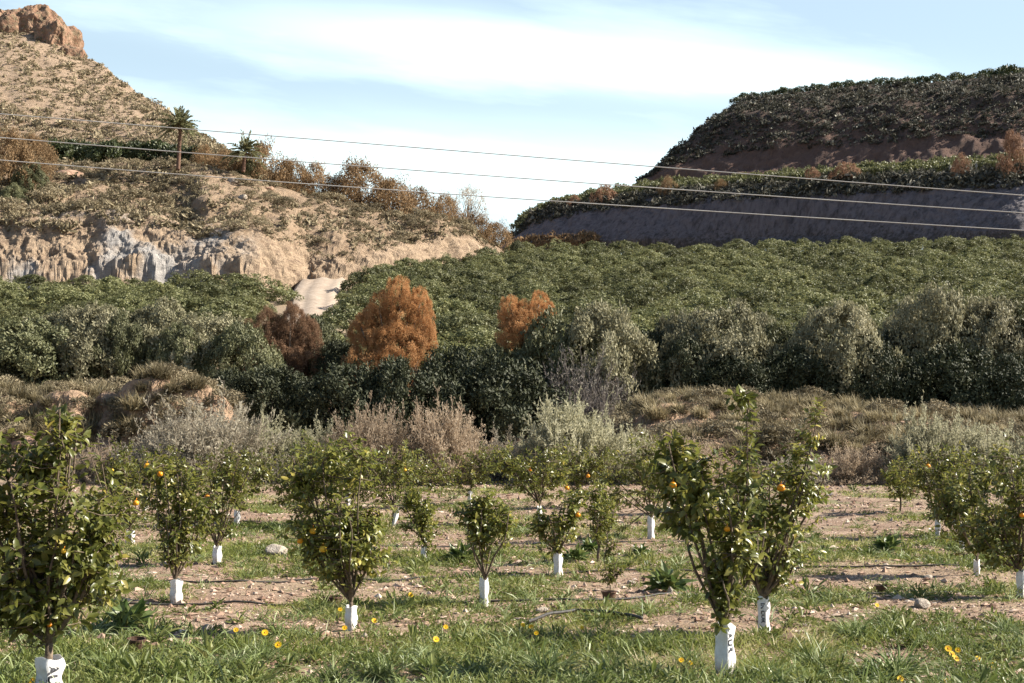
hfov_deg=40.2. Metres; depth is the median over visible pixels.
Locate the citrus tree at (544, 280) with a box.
[511,271,559,293]
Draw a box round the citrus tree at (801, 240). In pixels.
[787,237,822,251]
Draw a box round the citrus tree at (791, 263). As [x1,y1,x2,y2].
[768,261,813,272]
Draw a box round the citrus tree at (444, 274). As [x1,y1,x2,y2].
[408,270,468,293]
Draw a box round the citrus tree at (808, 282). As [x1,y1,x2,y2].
[759,272,829,290]
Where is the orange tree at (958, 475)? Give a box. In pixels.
[942,447,982,549]
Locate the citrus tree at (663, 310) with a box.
[642,304,705,322]
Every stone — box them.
[202,624,213,630]
[265,544,287,555]
[534,607,548,612]
[914,598,930,608]
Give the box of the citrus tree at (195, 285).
[176,274,232,301]
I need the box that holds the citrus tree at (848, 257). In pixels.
[836,255,861,266]
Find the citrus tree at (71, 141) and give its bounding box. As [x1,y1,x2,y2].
[61,139,84,161]
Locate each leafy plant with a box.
[98,592,157,628]
[439,538,475,559]
[562,542,589,560]
[579,537,605,553]
[628,542,657,555]
[641,559,698,591]
[862,532,903,551]
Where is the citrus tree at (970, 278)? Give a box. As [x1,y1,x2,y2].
[931,268,979,288]
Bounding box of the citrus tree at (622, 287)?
[599,275,664,298]
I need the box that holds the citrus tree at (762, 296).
[723,287,793,309]
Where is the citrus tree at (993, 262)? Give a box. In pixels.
[976,258,1018,267]
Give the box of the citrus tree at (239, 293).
[206,290,276,311]
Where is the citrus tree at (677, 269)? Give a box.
[653,267,701,283]
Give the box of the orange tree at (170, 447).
[121,445,185,510]
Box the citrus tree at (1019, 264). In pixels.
[981,261,1023,275]
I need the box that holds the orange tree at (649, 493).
[594,430,701,538]
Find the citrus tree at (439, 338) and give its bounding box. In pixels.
[346,328,451,354]
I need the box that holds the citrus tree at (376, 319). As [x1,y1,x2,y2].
[349,313,411,339]
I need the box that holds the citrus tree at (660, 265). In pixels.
[630,259,676,282]
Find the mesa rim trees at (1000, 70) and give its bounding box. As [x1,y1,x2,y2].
[728,63,1023,104]
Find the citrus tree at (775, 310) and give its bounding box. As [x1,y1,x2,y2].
[761,306,805,323]
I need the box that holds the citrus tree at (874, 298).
[838,288,891,305]
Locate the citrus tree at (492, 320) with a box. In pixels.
[478,315,527,344]
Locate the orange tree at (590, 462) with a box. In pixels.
[537,436,624,503]
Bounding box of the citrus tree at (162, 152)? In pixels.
[153,146,168,160]
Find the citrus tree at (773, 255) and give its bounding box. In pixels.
[751,251,789,265]
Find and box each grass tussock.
[0,376,22,392]
[0,381,38,402]
[0,403,21,420]
[1,416,44,438]
[9,379,26,387]
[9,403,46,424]
[24,389,45,402]
[28,410,51,425]
[34,391,60,406]
[34,421,55,434]
[40,382,65,393]
[64,377,88,390]
[77,415,100,435]
[79,411,107,427]
[81,379,109,397]
[82,394,99,405]
[85,434,96,443]
[86,409,99,418]
[88,381,112,390]
[100,381,122,388]
[102,395,117,404]
[102,409,126,420]
[104,422,123,435]
[109,412,129,426]
[111,387,153,410]
[112,413,150,431]
[125,365,150,382]
[134,381,149,390]
[138,360,184,379]
[138,424,157,438]
[147,391,169,400]
[160,379,190,392]
[178,369,212,388]
[227,396,245,409]
[608,399,636,416]
[625,391,648,406]
[627,391,666,410]
[630,424,650,436]
[632,398,678,418]
[638,429,671,451]
[651,390,666,398]
[654,390,682,402]
[664,399,689,414]
[666,419,701,433]
[673,383,701,395]
[678,389,701,400]
[680,385,707,395]
[680,423,715,442]
[687,403,713,417]
[699,440,721,452]
[708,394,731,409]
[714,411,732,421]
[717,396,739,414]
[717,409,760,426]
[718,437,753,455]
[721,428,763,448]
[723,391,760,403]
[732,421,764,434]
[742,419,788,442]
[755,394,774,404]
[757,396,778,409]
[758,411,786,426]
[762,447,785,459]
[764,389,790,402]
[767,401,798,417]
[767,414,799,429]
[774,395,792,404]
[776,398,800,411]
[778,392,811,408]
[781,407,827,425]
[782,439,807,454]
[783,419,816,438]
[795,399,830,413]
[801,391,836,409]
[812,426,854,448]
[821,413,844,427]
[824,403,859,419]
[826,399,844,407]
[827,391,864,410]
[827,412,876,430]
[831,394,857,403]
[841,438,868,453]
[845,398,883,411]
[845,417,887,440]
[852,406,867,413]
[852,431,873,444]
[855,407,889,422]
[867,399,894,413]
[873,427,906,447]
[876,421,904,438]
[882,405,923,422]
[890,422,919,437]
[904,402,934,421]
[932,409,951,419]
[948,421,988,435]
[949,405,984,421]
[964,416,996,432]
[974,402,1008,414]
[974,412,999,425]
[978,406,1017,423]
[994,422,1019,438]
[997,408,1023,423]
[1007,434,1023,451]
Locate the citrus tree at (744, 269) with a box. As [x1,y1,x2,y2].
[718,265,763,276]
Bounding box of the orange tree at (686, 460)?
[682,440,720,503]
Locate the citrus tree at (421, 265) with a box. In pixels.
[403,260,455,275]
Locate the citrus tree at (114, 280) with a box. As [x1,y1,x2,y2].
[79,275,134,296]
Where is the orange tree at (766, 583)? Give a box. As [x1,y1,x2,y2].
[706,397,837,630]
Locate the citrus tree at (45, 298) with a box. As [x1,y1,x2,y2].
[26,287,95,313]
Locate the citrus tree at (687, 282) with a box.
[655,274,706,302]
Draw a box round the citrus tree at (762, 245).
[755,240,784,253]
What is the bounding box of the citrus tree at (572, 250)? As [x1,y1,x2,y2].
[550,242,586,256]
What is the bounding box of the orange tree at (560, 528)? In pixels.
[529,485,588,576]
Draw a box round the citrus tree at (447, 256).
[421,252,461,265]
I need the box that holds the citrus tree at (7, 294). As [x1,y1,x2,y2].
[0,288,42,314]
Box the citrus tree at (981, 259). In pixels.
[953,255,995,264]
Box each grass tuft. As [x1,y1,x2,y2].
[0,653,34,678]
[87,650,155,677]
[195,643,253,670]
[221,631,310,662]
[274,646,379,682]
[352,644,412,681]
[395,636,458,659]
[428,652,521,680]
[485,633,604,675]
[544,661,622,682]
[577,640,648,676]
[630,624,686,649]
[650,636,713,666]
[732,649,808,674]
[771,629,861,671]
[817,617,876,638]
[825,625,964,682]
[930,664,980,682]
[932,629,984,648]
[972,613,1023,635]
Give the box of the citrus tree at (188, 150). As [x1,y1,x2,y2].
[176,146,199,163]
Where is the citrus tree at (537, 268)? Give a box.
[508,262,559,282]
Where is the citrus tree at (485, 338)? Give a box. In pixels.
[430,326,502,351]
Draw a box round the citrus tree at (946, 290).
[914,282,964,293]
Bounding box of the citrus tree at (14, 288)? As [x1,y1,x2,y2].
[0,283,17,297]
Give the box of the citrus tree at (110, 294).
[95,288,150,309]
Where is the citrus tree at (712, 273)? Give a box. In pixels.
[695,268,756,285]
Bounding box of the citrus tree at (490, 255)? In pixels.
[463,249,507,266]
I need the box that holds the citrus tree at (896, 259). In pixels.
[877,256,909,268]
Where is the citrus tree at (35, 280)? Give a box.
[2,274,60,292]
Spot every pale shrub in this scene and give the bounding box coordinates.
[4,442,96,485]
[66,438,139,484]
[86,418,183,484]
[112,377,301,483]
[233,403,302,483]
[283,409,348,478]
[314,390,425,484]
[392,382,519,485]
[470,422,532,483]
[502,386,631,484]
[592,417,669,484]
[650,428,748,484]
[756,449,843,485]
[821,439,893,485]
[877,390,972,485]
[949,412,1023,483]
[1009,425,1023,480]
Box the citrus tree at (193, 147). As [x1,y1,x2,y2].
[181,144,207,162]
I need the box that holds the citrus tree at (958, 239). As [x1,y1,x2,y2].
[935,235,973,252]
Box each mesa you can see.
[497,169,1023,250]
[633,77,1023,250]
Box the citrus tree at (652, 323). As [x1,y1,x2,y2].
[629,315,666,332]
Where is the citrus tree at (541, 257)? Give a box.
[508,248,554,262]
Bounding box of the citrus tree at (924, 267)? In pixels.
[914,265,936,270]
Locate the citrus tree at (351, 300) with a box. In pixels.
[324,293,388,324]
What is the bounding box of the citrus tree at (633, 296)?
[610,286,664,309]
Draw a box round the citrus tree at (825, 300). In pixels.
[799,296,874,315]
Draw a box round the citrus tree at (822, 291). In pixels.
[779,286,833,303]
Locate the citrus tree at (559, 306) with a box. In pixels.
[496,298,570,317]
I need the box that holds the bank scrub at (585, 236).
[511,230,602,248]
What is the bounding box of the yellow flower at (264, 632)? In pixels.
[261,629,267,654]
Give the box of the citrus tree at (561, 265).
[540,259,582,277]
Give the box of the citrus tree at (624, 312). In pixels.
[608,307,641,326]
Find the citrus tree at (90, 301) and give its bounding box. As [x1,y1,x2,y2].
[63,298,117,310]
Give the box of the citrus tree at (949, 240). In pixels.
[922,238,966,253]
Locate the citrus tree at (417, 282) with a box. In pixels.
[395,277,449,296]
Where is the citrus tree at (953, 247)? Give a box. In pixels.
[924,240,965,255]
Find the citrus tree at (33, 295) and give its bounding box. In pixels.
[13,281,80,306]
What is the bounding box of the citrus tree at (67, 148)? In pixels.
[48,140,74,161]
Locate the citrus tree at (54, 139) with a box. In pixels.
[35,137,66,157]
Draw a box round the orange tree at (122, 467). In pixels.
[93,435,171,543]
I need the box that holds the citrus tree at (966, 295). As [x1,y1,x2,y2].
[959,294,991,303]
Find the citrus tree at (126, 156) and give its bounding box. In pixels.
[107,141,136,160]
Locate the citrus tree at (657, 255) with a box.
[626,249,671,264]
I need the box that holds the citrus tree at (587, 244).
[575,240,606,254]
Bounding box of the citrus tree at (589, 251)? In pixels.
[577,244,620,262]
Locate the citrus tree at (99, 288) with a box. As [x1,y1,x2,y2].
[79,282,135,310]
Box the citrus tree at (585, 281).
[557,272,615,292]
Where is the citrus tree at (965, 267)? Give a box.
[941,263,981,276]
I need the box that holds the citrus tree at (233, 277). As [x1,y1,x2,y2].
[199,272,268,298]
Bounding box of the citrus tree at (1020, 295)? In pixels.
[993,292,1023,305]
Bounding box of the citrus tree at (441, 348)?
[416,340,481,370]
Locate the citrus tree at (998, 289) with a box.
[953,280,1015,296]
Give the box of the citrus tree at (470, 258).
[459,255,493,265]
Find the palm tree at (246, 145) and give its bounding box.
[219,129,266,171]
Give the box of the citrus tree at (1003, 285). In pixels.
[958,280,1021,293]
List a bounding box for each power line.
[0,113,1023,195]
[0,137,1023,212]
[0,160,1023,230]
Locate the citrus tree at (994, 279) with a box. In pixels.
[957,277,1023,292]
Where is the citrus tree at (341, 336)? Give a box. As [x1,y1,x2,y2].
[305,333,349,350]
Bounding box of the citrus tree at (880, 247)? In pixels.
[861,243,896,253]
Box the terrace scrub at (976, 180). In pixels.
[502,161,1023,242]
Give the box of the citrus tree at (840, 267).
[814,262,859,278]
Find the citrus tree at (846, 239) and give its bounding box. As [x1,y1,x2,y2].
[831,235,864,249]
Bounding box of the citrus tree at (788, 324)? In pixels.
[776,312,807,329]
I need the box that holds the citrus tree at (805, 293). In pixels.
[780,289,831,307]
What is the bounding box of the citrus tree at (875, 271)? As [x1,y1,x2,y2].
[854,264,893,274]
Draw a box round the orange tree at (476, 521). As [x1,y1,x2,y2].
[446,483,518,607]
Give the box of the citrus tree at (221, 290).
[183,284,235,302]
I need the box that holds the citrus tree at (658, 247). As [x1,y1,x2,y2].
[638,241,682,255]
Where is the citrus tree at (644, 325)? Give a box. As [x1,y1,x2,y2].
[591,314,655,341]
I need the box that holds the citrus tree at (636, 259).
[623,256,658,265]
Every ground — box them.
[0,479,1023,682]
[38,273,958,374]
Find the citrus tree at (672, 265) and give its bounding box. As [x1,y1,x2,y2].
[645,261,680,270]
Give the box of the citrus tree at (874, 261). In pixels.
[846,255,901,272]
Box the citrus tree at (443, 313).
[407,295,448,314]
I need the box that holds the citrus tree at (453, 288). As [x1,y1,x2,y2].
[442,283,494,295]
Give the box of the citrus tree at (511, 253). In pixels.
[501,247,536,263]
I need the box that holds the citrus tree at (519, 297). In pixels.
[492,293,556,315]
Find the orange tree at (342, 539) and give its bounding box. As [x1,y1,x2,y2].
[265,424,400,630]
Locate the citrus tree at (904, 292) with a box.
[896,288,939,299]
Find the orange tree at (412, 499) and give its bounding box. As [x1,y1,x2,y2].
[397,484,444,556]
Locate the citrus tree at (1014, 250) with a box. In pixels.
[996,249,1023,254]
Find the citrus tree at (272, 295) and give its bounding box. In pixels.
[227,273,303,304]
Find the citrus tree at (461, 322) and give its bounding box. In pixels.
[418,310,497,346]
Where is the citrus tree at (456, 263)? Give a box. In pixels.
[431,257,469,269]
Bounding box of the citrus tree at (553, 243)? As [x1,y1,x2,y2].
[535,238,570,251]
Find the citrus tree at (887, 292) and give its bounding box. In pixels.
[870,283,912,296]
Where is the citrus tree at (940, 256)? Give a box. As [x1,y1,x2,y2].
[913,249,953,267]
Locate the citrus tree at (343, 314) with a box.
[319,302,363,339]
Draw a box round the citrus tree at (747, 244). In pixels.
[721,238,756,249]
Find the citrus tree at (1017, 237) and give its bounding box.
[994,234,1023,242]
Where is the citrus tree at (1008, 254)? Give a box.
[996,251,1023,266]
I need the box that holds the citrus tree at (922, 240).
[908,237,934,248]
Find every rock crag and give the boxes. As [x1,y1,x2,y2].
[0,4,64,33]
[0,9,9,15]
[34,19,83,47]
[59,45,86,57]
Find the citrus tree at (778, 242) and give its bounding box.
[753,238,788,250]
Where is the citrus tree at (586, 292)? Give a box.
[565,289,615,300]
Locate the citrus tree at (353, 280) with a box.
[339,266,403,293]
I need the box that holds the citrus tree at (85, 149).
[79,143,105,161]
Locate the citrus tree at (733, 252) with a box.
[706,249,749,263]
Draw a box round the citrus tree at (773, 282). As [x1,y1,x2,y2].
[756,274,815,296]
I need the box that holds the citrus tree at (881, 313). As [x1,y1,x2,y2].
[849,304,896,329]
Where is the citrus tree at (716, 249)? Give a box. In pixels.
[691,246,732,256]
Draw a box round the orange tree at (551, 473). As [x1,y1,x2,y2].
[481,440,584,520]
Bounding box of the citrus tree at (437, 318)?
[402,304,456,329]
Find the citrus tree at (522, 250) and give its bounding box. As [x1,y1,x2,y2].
[508,247,541,257]
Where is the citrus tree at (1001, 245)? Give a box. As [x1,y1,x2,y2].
[995,239,1023,250]
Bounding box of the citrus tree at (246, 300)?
[197,295,282,322]
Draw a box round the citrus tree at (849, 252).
[825,248,870,262]
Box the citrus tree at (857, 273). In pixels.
[836,269,880,289]
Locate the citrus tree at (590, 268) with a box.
[554,262,598,271]
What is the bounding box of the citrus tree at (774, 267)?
[750,263,792,279]
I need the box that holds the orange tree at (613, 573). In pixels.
[598,536,626,589]
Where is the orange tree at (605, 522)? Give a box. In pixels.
[579,479,622,561]
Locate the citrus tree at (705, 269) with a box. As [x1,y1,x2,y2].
[675,263,726,278]
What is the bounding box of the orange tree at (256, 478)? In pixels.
[205,442,285,524]
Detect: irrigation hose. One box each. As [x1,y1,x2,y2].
[33,538,940,549]
[87,591,1006,605]
[123,564,1005,582]
[528,608,642,623]
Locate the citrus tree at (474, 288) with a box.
[452,280,506,309]
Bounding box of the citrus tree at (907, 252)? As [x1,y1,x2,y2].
[880,245,924,258]
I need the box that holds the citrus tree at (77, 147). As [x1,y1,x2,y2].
[72,139,97,162]
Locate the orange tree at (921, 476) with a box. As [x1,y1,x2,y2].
[891,439,976,535]
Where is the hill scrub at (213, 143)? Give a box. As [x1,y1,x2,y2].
[0,26,306,187]
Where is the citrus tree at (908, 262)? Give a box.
[893,258,936,270]
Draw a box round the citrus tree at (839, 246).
[823,243,860,251]
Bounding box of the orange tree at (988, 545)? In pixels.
[949,433,1023,597]
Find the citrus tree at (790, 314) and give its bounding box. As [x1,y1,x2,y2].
[773,303,830,329]
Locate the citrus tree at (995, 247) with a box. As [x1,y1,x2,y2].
[986,244,1003,253]
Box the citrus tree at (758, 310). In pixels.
[709,305,792,328]
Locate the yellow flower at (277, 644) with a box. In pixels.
[274,641,281,662]
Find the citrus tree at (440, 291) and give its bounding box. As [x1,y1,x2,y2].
[393,280,452,306]
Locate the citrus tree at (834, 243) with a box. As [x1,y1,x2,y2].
[820,242,854,248]
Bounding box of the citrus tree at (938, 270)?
[930,267,974,283]
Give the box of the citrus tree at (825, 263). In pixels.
[809,256,846,273]
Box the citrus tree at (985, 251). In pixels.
[956,246,999,257]
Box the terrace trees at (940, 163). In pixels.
[509,151,1023,230]
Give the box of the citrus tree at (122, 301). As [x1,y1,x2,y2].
[99,292,151,309]
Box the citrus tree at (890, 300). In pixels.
[870,294,917,313]
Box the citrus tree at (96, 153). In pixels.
[88,140,120,162]
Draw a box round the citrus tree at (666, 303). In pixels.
[633,299,693,318]
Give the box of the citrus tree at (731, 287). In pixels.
[711,280,758,299]
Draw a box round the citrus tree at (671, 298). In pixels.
[653,287,721,307]
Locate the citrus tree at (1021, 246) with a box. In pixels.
[1003,243,1023,250]
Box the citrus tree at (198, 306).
[183,296,255,320]
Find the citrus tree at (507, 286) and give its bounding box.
[485,278,555,300]
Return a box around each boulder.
[11,430,48,450]
[54,170,83,178]
[238,194,247,199]
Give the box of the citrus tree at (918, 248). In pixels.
[907,245,929,254]
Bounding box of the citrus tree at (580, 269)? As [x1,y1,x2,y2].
[562,265,607,281]
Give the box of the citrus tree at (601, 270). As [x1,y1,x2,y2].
[596,265,628,275]
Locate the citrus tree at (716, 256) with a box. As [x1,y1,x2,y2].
[702,252,753,270]
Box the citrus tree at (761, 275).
[734,268,794,287]
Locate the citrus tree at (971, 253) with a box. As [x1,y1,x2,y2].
[957,252,989,260]
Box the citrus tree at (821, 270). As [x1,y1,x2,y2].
[797,269,829,280]
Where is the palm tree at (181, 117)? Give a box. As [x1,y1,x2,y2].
[155,106,203,169]
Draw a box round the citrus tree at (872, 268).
[831,261,890,277]
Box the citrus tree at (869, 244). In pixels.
[867,239,898,251]
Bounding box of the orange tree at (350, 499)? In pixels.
[325,442,380,505]
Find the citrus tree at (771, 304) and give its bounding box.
[760,296,813,320]
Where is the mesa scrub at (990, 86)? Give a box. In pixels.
[634,70,1023,181]
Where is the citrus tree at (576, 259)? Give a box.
[540,254,596,270]
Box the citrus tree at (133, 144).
[122,140,147,160]
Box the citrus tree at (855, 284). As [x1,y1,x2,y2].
[812,269,866,292]
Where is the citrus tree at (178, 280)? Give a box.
[165,269,211,294]
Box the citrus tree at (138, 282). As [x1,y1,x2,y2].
[124,277,148,289]
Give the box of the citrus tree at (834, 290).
[813,282,851,295]
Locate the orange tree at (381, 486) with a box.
[330,439,423,526]
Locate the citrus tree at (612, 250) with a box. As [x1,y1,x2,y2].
[594,248,624,261]
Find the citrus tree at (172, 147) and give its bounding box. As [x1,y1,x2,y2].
[161,142,189,163]
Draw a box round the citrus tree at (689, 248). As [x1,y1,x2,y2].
[680,244,716,255]
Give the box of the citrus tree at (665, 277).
[644,270,685,284]
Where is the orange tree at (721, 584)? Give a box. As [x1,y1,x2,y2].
[635,384,770,673]
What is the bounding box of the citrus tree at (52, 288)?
[26,282,79,302]
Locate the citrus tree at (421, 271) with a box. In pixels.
[404,265,452,285]
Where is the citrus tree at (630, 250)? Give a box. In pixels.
[623,245,653,257]
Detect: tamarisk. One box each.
[0,122,37,188]
[9,129,58,179]
[189,142,221,168]
[210,145,239,170]
[229,133,294,188]
[267,153,315,193]
[291,156,336,198]
[316,170,365,203]
[327,151,397,207]
[361,170,420,216]
[390,185,454,220]
[430,190,465,219]
[448,182,489,230]
[470,214,495,245]
[483,218,513,250]
[566,193,579,209]
[589,185,616,204]
[655,174,677,195]
[713,179,727,189]
[804,166,820,179]
[827,161,861,179]
[950,151,970,176]
[995,129,1023,178]
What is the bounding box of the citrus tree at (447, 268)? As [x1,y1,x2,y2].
[425,263,469,278]
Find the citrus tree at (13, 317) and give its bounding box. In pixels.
[0,310,38,333]
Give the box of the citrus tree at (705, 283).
[661,275,723,291]
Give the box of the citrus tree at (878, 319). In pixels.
[866,313,896,333]
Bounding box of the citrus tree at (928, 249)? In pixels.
[922,247,955,255]
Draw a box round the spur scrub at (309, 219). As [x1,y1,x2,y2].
[189,163,500,262]
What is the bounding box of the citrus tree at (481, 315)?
[439,310,506,340]
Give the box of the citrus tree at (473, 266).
[457,261,505,273]
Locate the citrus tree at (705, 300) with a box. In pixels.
[686,293,736,313]
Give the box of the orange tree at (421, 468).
[382,447,464,497]
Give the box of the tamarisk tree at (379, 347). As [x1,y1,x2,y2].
[340,275,437,395]
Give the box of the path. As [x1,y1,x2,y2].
[287,277,346,330]
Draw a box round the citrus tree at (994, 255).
[979,252,1023,264]
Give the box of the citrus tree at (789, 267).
[775,264,808,272]
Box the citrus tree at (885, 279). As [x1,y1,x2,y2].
[850,273,913,295]
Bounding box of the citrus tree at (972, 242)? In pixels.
[958,237,995,252]
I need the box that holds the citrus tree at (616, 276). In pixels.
[590,267,637,291]
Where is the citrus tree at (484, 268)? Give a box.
[468,263,513,282]
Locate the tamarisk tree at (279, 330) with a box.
[231,301,328,408]
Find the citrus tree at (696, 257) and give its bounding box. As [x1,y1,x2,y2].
[667,254,709,266]
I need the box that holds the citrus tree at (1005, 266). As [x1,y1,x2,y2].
[969,260,1023,277]
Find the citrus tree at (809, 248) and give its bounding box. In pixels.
[806,240,841,252]
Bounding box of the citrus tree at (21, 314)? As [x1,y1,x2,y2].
[0,307,53,325]
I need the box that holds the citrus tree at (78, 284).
[58,274,101,296]
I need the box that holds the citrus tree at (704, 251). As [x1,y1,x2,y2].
[692,249,726,260]
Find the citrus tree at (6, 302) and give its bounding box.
[0,298,25,317]
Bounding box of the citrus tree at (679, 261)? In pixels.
[665,257,705,267]
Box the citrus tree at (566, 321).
[562,314,641,335]
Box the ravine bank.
[0,375,1020,483]
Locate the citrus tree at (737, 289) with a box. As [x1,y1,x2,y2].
[724,280,789,304]
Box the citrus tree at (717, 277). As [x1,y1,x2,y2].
[697,273,736,291]
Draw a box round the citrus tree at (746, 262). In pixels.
[718,257,767,275]
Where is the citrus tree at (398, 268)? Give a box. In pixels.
[376,265,414,276]
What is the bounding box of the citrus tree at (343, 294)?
[334,279,400,305]
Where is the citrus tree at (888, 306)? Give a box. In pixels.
[867,301,937,315]
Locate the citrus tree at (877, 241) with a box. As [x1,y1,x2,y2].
[853,237,892,252]
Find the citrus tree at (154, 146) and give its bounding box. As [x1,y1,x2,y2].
[136,138,170,160]
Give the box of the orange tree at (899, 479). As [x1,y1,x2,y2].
[879,455,921,510]
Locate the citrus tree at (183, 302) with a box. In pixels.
[142,289,207,315]
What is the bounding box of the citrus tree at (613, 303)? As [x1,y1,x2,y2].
[559,291,628,317]
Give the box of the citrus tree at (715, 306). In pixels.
[686,302,745,319]
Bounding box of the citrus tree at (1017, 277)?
[1008,275,1023,289]
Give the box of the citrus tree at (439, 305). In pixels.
[429,297,488,321]
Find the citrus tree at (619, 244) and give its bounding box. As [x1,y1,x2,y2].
[606,239,641,253]
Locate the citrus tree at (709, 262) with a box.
[694,259,737,275]
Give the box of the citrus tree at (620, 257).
[597,252,629,266]
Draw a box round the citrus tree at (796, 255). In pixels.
[787,249,837,266]
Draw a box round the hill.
[0,32,317,195]
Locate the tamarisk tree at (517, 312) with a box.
[494,289,556,351]
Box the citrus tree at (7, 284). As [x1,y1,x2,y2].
[0,279,27,297]
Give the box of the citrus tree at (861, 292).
[836,285,888,308]
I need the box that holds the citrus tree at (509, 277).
[490,274,543,291]
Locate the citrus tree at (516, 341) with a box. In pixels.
[490,333,563,361]
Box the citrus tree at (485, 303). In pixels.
[454,298,510,318]
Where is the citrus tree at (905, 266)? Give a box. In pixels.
[885,264,932,284]
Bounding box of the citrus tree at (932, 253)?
[903,250,938,263]
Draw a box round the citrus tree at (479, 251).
[465,246,503,264]
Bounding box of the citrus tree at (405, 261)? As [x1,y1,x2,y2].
[385,257,427,273]
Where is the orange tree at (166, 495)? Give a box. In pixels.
[137,444,223,602]
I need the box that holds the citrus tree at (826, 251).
[809,250,845,263]
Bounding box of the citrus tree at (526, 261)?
[510,257,545,272]
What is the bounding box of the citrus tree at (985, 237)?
[964,235,1003,248]
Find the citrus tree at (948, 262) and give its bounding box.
[931,256,986,272]
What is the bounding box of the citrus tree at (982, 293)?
[961,286,1006,305]
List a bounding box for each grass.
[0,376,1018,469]
[0,483,1023,682]
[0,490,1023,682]
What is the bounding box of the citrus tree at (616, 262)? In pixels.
[595,258,633,273]
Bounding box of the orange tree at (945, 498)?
[922,443,1011,575]
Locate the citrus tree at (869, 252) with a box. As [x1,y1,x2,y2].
[858,247,881,256]
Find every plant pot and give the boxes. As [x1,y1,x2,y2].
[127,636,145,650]
[323,595,342,605]
[601,590,616,597]
[874,584,889,591]
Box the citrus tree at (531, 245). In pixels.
[501,241,535,254]
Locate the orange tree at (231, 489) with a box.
[183,445,260,564]
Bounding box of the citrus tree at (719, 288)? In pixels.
[706,277,750,294]
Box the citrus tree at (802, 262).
[793,252,832,272]
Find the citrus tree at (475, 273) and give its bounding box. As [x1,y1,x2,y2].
[440,268,505,288]
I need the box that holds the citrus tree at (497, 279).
[456,273,516,294]
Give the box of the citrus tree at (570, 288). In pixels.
[547,284,595,297]
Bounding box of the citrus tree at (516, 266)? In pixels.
[492,263,536,278]
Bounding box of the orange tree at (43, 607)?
[0,403,139,682]
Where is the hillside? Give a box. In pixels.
[0,160,503,291]
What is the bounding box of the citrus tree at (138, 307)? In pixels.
[123,301,157,313]
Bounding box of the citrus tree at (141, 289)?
[132,283,182,293]
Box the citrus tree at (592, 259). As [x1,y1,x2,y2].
[577,253,625,269]
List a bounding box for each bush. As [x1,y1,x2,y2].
[0,178,10,185]
[0,182,32,203]
[0,185,13,196]
[0,196,26,210]
[0,314,102,386]
[0,343,26,381]
[0,374,23,384]
[0,395,28,408]
[0,412,32,427]
[0,421,29,442]
[4,305,91,377]
[10,161,50,195]
[22,188,56,202]
[22,300,146,386]
[29,204,50,210]
[36,186,66,198]
[39,380,65,389]
[40,181,69,189]
[40,424,91,438]
[45,201,73,211]
[48,172,67,181]
[50,380,83,392]
[57,164,72,169]
[63,200,77,205]
[63,395,95,408]
[71,167,92,171]
[71,197,102,209]
[73,159,102,170]
[80,296,221,382]
[81,172,98,177]
[84,376,107,388]
[88,309,152,382]
[92,161,124,173]
[94,197,110,202]
[96,167,116,175]
[96,191,126,200]
[99,419,138,441]
[100,397,123,415]
[102,387,121,393]
[104,375,130,386]
[109,173,131,182]
[110,157,129,164]
[119,189,140,196]
[126,188,150,197]
[127,158,144,164]
[135,175,154,181]
[144,191,174,204]
[145,309,258,375]
[145,360,184,380]
[146,182,174,191]
[146,320,207,374]
[148,156,182,168]
[151,207,173,214]
[153,393,200,418]
[164,365,198,382]
[168,207,196,216]
[173,177,189,183]
[179,173,195,178]
[180,158,190,165]
[180,195,195,201]
[182,165,200,170]
[185,183,202,192]
[192,320,286,402]
[201,377,225,389]
[204,387,245,407]
[206,367,262,424]
[218,219,250,230]
[225,171,238,175]
[230,209,251,215]
[235,177,246,183]
[236,189,261,198]
[236,363,329,442]
[238,160,261,179]
[243,178,261,185]
[243,215,262,221]
[245,202,261,208]
[245,219,273,228]
[263,190,279,198]
[264,193,284,203]
[265,230,276,234]
[268,182,286,188]
[269,357,411,446]
[273,196,299,208]
[273,207,285,211]
[283,312,339,369]
[300,202,311,207]
[303,339,363,410]
[305,197,323,204]
[307,192,329,199]
[309,237,331,245]
[319,191,346,200]
[319,205,331,210]
[338,209,360,217]
[338,250,351,255]
[343,201,354,206]
[343,354,447,449]
[344,219,360,223]
[348,206,365,211]
[348,231,361,236]
[350,202,366,207]
[350,221,370,229]
[354,236,367,242]
[365,206,374,212]
[370,202,387,210]
[379,209,405,218]
[387,234,406,240]
[392,229,412,238]
[396,214,414,220]
[398,232,416,238]
[399,206,420,213]
[400,338,524,444]
[404,218,432,229]
[412,209,441,220]
[421,220,437,226]
[424,351,577,446]
[430,212,449,220]
[454,218,469,223]
[454,341,547,426]
[456,223,477,232]
[458,228,469,235]
[505,305,619,424]
[510,240,524,251]
[530,342,642,427]
[537,297,667,411]
[602,413,638,435]
[606,410,632,424]
[612,407,639,421]
[614,429,645,442]
[617,326,690,395]
[643,332,740,394]
[644,307,705,378]
[645,420,701,442]
[651,387,679,395]
[652,435,690,452]
[654,297,791,393]
[682,418,728,440]
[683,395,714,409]
[688,384,728,404]
[691,350,796,397]
[704,419,751,437]
[723,384,763,399]
[727,308,782,356]
[736,402,783,417]
[737,320,811,386]
[744,409,792,431]
[751,343,846,401]
[753,421,814,449]
[781,391,804,401]
[783,295,907,400]
[789,305,824,361]
[790,415,828,434]
[792,385,832,400]
[792,404,807,413]
[808,334,930,410]
[809,411,830,426]
[837,430,858,442]
[857,326,925,393]
[863,397,912,417]
[865,423,885,434]
[869,440,894,453]
[876,279,998,405]
[879,311,933,395]
[891,341,1023,411]
[912,398,955,413]
[925,415,976,437]
[930,291,1023,403]
[941,346,1023,413]
[950,401,979,411]
[955,406,974,412]
[977,408,998,414]
[989,421,1017,429]
[994,416,1023,428]
[996,300,1023,360]
[1000,422,1023,443]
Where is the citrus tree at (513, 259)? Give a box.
[501,253,543,266]

